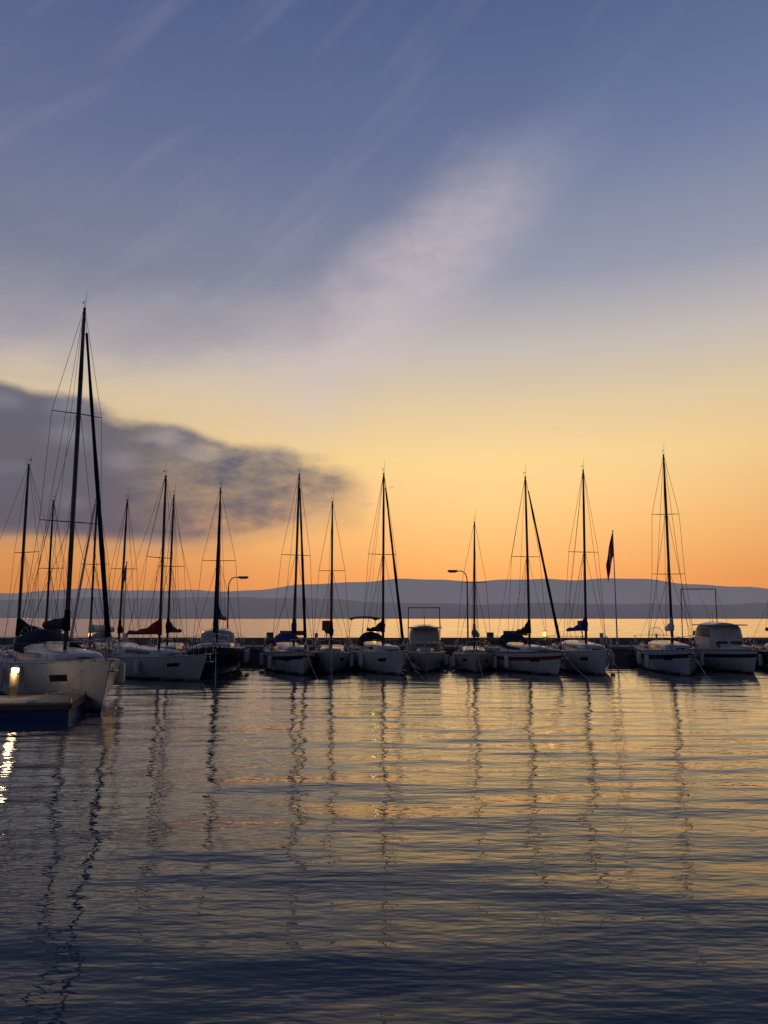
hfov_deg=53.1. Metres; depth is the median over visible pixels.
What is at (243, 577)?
street lamp
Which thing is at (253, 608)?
mountain ridge
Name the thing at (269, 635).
pier furniture
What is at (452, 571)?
street lamp
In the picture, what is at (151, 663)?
sailboat
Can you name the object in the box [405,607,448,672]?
motor cruiser
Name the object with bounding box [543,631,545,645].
bollard light
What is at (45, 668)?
big sailboat
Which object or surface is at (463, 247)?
sky
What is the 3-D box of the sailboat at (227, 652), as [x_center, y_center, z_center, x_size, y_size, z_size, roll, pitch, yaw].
[-8.734,3.348,40.508,3.446,11.050,14.501,1,-8,-10]
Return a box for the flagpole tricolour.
[122,561,126,638]
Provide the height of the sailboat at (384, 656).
11.920 m
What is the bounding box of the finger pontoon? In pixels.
[0,691,87,722]
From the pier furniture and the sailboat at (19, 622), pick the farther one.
the pier furniture
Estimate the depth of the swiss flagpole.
48.78 m
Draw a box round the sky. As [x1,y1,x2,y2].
[0,0,767,592]
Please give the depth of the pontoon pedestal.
22.52 m
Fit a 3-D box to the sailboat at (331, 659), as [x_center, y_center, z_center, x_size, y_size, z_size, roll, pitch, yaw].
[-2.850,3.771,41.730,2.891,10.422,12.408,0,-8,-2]
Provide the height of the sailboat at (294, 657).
11.889 m
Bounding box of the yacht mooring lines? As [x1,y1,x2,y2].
[0,661,123,693]
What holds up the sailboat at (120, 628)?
on the lake water
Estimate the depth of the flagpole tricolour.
48.74 m
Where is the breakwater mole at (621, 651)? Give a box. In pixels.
[0,638,767,664]
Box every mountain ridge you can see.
[0,578,767,604]
[0,597,767,618]
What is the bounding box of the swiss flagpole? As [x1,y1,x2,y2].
[606,530,618,645]
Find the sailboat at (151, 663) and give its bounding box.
[89,470,213,681]
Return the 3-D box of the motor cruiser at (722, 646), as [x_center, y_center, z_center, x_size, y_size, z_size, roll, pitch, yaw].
[18.801,6.608,42.758,3.036,4.903,8.080,0,-8,0]
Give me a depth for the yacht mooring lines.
23.33 m
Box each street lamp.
[227,576,247,628]
[448,570,468,645]
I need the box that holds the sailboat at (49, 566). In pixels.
[10,494,87,649]
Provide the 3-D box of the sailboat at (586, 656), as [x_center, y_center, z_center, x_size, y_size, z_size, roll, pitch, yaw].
[10.933,2.865,41.081,3.194,12.106,13.763,1,-8,-1]
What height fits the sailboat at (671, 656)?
12.924 m
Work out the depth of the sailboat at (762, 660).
43.33 m
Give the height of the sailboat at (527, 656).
11.702 m
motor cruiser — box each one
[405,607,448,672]
[680,589,758,673]
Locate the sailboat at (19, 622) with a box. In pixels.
[0,450,95,650]
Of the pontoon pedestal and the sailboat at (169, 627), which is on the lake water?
the sailboat at (169, 627)
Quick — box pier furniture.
[32,621,694,662]
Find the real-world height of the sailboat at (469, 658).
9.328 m
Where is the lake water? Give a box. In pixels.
[0,619,767,1023]
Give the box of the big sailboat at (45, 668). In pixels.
[0,293,125,711]
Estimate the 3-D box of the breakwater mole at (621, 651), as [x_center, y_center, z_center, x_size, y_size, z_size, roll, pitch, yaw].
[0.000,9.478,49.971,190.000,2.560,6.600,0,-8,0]
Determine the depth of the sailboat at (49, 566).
42.94 m
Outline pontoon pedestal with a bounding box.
[6,666,19,697]
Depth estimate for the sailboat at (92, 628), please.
42.08 m
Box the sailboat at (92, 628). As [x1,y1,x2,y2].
[68,483,127,650]
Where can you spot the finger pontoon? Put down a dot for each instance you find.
(49, 707)

